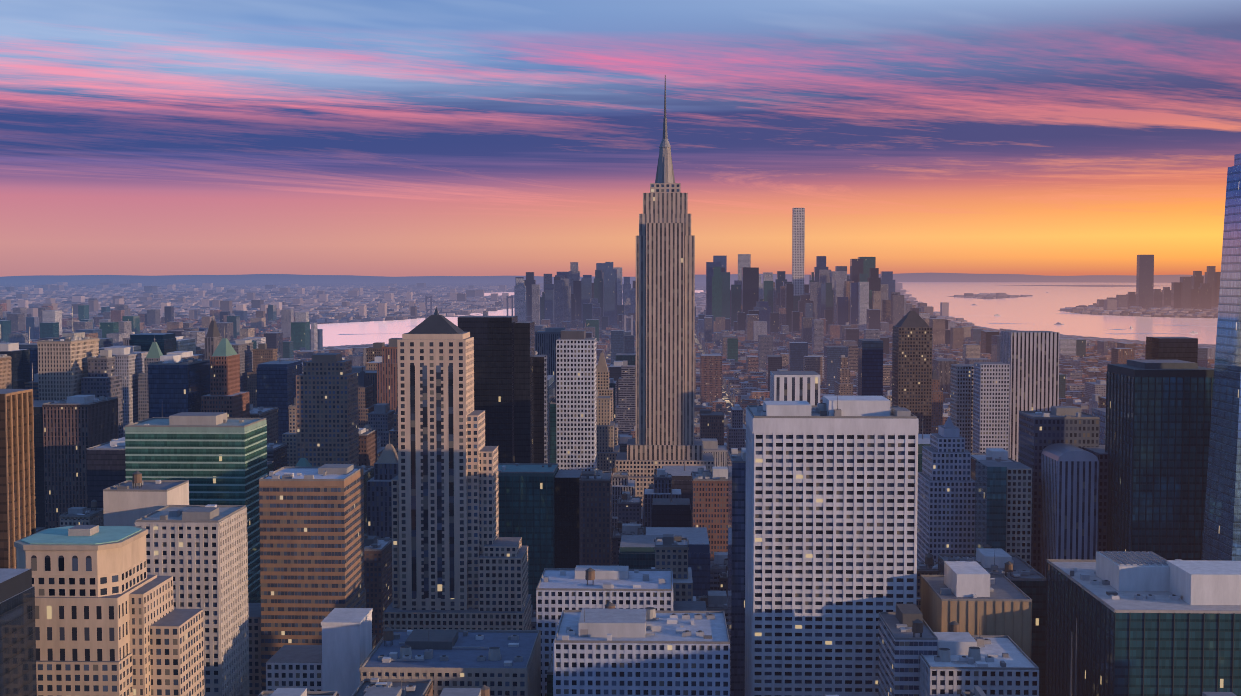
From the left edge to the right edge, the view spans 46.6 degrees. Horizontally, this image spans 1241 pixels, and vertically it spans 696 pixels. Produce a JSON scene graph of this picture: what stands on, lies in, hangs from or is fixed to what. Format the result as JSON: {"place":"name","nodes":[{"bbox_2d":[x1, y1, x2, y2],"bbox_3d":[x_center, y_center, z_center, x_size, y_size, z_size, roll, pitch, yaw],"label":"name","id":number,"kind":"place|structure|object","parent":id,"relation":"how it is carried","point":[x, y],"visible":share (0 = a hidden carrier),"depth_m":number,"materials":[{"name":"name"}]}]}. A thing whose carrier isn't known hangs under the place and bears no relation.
{"place":"outdoors","nodes":[
{"label":"outdoors","id":0,"kind":"place"},
{"bbox_2d":[14,525,204,695],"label":"art deco tower","id":1,"kind":"structure","parent":0,"point":[110,620],"depth_m":507.57,"materials":[{"name":"beige stone"}]},
{"bbox_2d":[103,471,249,695],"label":"office building","id":2,"kind":"structure","parent":0,"point":[199,553],"depth_m":612.31,"materials":[{"name":"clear concrete"}]},
{"bbox_2d":[310,299,622,346],"bbox_3d":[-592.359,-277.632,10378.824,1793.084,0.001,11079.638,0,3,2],"label":"river","id":3,"kind":"structure","parent":0,"point":[371,332],"depth_m":6612.43,"materials":[{"name":"pink"}]},
{"bbox_2d":[458,316,547,462],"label":"black glass towers","id":4,"kind":"structure","parent":0,"point":[510,382],"depth_m":1002.62,"materials":[{"name":"glass"}]},
{"bbox_2d":[484,290,703,295],"bbox_3d":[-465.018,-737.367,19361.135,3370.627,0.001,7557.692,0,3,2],"label":"water","id":5,"kind":"structure","parent":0,"point":[512,293],"depth_m":19995.75,"materials":[{"name":"liquid"}]},
{"bbox_2d":[0,273,1204,281],"bbox_3d":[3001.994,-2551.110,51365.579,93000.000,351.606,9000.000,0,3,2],"label":"hills","id":6,"kind":"structure","parent":0,"point":[933,277],"depth_m":48499.39,"materials":[{"name":"blue soil"}]},
{"bbox_2d":[0,282,1217,418],"bbox_3d":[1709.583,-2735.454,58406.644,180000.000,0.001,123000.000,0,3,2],"label":"ground","id":7,"kind":"structure","parent":0,"point":[725,397],"depth_m":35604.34,"materials":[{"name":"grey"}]},
{"bbox_2d":[0,389,35,568],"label":"bronze tower","id":8,"kind":"structure","parent":7,"relation":"on","point":[17,497],"depth_m":615.05,"materials":[{"name":"brown glass"}]},
{"bbox_2d":[125,412,266,602],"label":"green glass block","id":9,"kind":"structure","parent":7,"relation":"on","point":[216,458],"depth_m":756.55,"materials":[{"name":"glass"}]},
{"bbox_2d":[248,603,372,695],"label":"building","id":10,"kind":"structure","parent":7,"relation":"on","point":[334,661],"depth_m":623.58,"materials":[{"name":"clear concrete"}]},
{"bbox_2d":[259,464,364,690],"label":"brown building","id":11,"kind":"structure","parent":7,"relation":"on","point":[311,548],"depth_m":686.42,"materials":[{"name":"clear concrete"}]},
{"bbox_2d":[296,353,358,466],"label":"building","id":12,"kind":"structure","parent":7,"relation":"on","point":[327,424],"depth_m":1056.75,"materials":[{"name":"clear brick"}]},
{"bbox_2d":[359,627,540,695],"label":"building","id":13,"kind":"structure","parent":7,"relation":"on","point":[503,662],"depth_m":580.03,"materials":[{"name":"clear concrete"}]},
{"bbox_2d":[383,307,530,629],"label":"deco tower","id":14,"kind":"structure","parent":7,"relation":"on","point":[458,562],"depth_m":783.61,"materials":[{"name":"beige stone"}]},
{"bbox_2d":[370,296,632,334],"bbox_3d":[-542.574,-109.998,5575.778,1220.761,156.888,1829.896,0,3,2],"label":"east river bridge","id":15,"kind":"structure","parent":7,"relation":"on","point":[511,297],"depth_m":6480.02,"materials":[{"name":"grey metal"}]},
{"bbox_2d":[498,463,582,609],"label":"glass office building","id":16,"kind":"structure","parent":7,"relation":"on","point":[540,505],"depth_m":884.57,"materials":[{"name":"glass"}]},
{"bbox_2d":[0,308,1105,470],"bbox_3d":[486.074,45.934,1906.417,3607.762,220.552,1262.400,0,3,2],"label":"city","id":17,"kind":"object","parent":7,"relation":"on","point":[267,379],"visible":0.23,"depth_m":1463.08,"materials":[{"name":"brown concrete"}]},
{"bbox_2d":[514,262,635,329],"bbox_3d":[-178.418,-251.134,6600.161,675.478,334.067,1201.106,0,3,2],"label":"skyline","id":18,"kind":"structure","parent":7,"relation":"on","point":[566,296],"depth_m":6391.61,"materials":[{"name":"grey glass"}]},
{"bbox_2d":[556,330,596,470],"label":"high-rise building","id":19,"kind":"structure","parent":7,"relation":"on","point":[576,399],"depth_m":1100.50,"materials":[{"name":"white concrete"}]},
{"bbox_2d":[0,281,1215,405],"bbox_3d":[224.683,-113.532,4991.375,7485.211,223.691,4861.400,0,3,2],"label":"city","id":20,"kind":"object","parent":7,"relation":"on","point":[742,356],"visible":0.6,"depth_m":4295.92,"materials":[{"name":"grey concrete"}]},
{"bbox_2d":[0,326,1236,695],"bbox_3d":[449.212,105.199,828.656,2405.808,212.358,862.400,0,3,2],"label":"city buildings","id":21,"kind":"structure","parent":7,"relation":"on","point":[676,524],"depth_m":1008.19,"materials":[{"name":"grey concrete"}]},
{"bbox_2d":[536,565,729,695],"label":"office buildings","id":22,"kind":"structure","parent":7,"relation":"on","point":[616,631],"depth_m":555.53,"materials":[{"name":"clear concrete"}]},
{"bbox_2d":[728,448,745,695],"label":"blue slab","id":23,"kind":"structure","parent":7,"relation":"on","point":[736,535],"depth_m":706.26,"materials":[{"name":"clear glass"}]},
{"bbox_2d":[770,371,819,404],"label":"white striped block","id":24,"kind":"structure","parent":7,"relation":"on","point":[794,385],"depth_m":894.82,"materials":[{"name":"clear concrete"}]},
{"bbox_2d":[706,208,894,333],"bbox_3d":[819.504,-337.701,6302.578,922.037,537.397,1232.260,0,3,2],"label":"distant skyscrapers","id":25,"kind":"structure","parent":7,"relation":"on","point":[723,299],"depth_m":6009.76,"materials":[{"name":"grey glass"}]},
{"bbox_2d":[745,396,918,695],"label":"white office","id":26,"kind":"structure","parent":7,"relation":"on","point":[831,493],"depth_m":637.80,"materials":[{"name":"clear concrete"}]},
{"bbox_2d":[917,416,974,561],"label":"high-rise building","id":27,"kind":"structure","parent":7,"relation":"on","point":[946,507],"depth_m":857.03,"materials":[{"name":"grey stone"}]},
{"bbox_2d":[878,561,1038,695],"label":"office buildings","id":28,"kind":"structure","parent":7,"relation":"on","point":[967,627],"depth_m":595.54,"materials":[{"name":"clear concrete"}]},
{"bbox_2d":[974,406,1107,577],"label":"skyscrapers","id":29,"kind":"structure","parent":7,"relation":"on","point":[1041,501],"depth_m":800.01,"materials":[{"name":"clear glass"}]},
{"bbox_2d":[1045,551,1240,695],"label":"teal block","id":30,"kind":"structure","parent":7,"relation":"on","point":[1150,623],"depth_m":608.17,"materials":[{"name":"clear glass"}]},
{"bbox_2d":[1097,255,1220,308],"bbox_3d":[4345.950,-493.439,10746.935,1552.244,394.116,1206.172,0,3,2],"label":"distant skyline","id":31,"kind":"structure","parent":7,"relation":"on","point":[1196,290],"depth_m":10372.06,"materials":[{"name":"grey glass"}]},
{"bbox_2d":[1105,337,1213,559],"bbox_3d":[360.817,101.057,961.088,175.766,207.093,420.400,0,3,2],"label":"teal tower","id":32,"kind":"structure","parent":7,"relation":"on","point":[1158,414],"depth_m":752.08,"materials":[{"name":"clear glass"}]},
{"bbox_2d":[1202,153,1240,560],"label":"tapered glass tower","id":33,"kind":"structure","parent":7,"relation":"on","point":[1222,530],"depth_m":711.00,"materials":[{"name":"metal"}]},
{"bbox_2d":[0,0,1240,276],"label":"sky","id":34,"kind":"structure","parent":0,"point":[388,138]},
{"bbox_2d":[610,75,713,506],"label":"skyscraper","id":35,"kind":"structure","parent":0,"point":[665,290],"depth_m":1297.94,"materials":[{"name":"beige stone"}]},
{"bbox_2d":[858,311,1009,452],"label":"buildings","id":36,"kind":"structure","parent":0,"point":[979,404],"depth_m":1487.99,"materials":[{"name":"grey concrete"}]},
{"bbox_2d":[1000,331,1059,461],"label":"high-rise building","id":37,"kind":"structure","parent":0,"point":[1031,358],"depth_m":1387.35,"materials":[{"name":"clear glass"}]},
{"bbox_2d":[898,282,1217,343],"bbox_3d":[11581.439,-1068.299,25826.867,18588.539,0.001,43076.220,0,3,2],"label":"harbor water","id":38,"kind":"structure","parent":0,"point":[1038,309],"depth_m":9805.05,"materials":[{"name":"pink"}]},
{"bbox_2d":[339,292,1197,334],"bbox_3d":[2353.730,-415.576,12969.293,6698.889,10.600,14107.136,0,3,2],"label":"harbour boats","id":39,"kind":"object","parent":38,"relation":"on","point":[1058,323],"visible":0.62,"depth_m":6608.51,"materials":[{"name":"white metal"}]},
{"bbox_2d":[1004,285,1135,286],"bbox_3d":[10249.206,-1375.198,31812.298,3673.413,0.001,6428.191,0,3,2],"label":"land spit","id":40,"kind":"structure","parent":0,"point":[1073,285],"depth_m":32333.04,"materials":[{"name":"grey"}]},
{"bbox_2d":[1058,306,1213,317],"bbox_3d":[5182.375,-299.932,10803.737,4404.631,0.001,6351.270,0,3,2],"label":"shoreline","id":41,"kind":"structure","parent":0,"point":[1129,315],"depth_m":8835.74,"materials":[{"name":"grey"}]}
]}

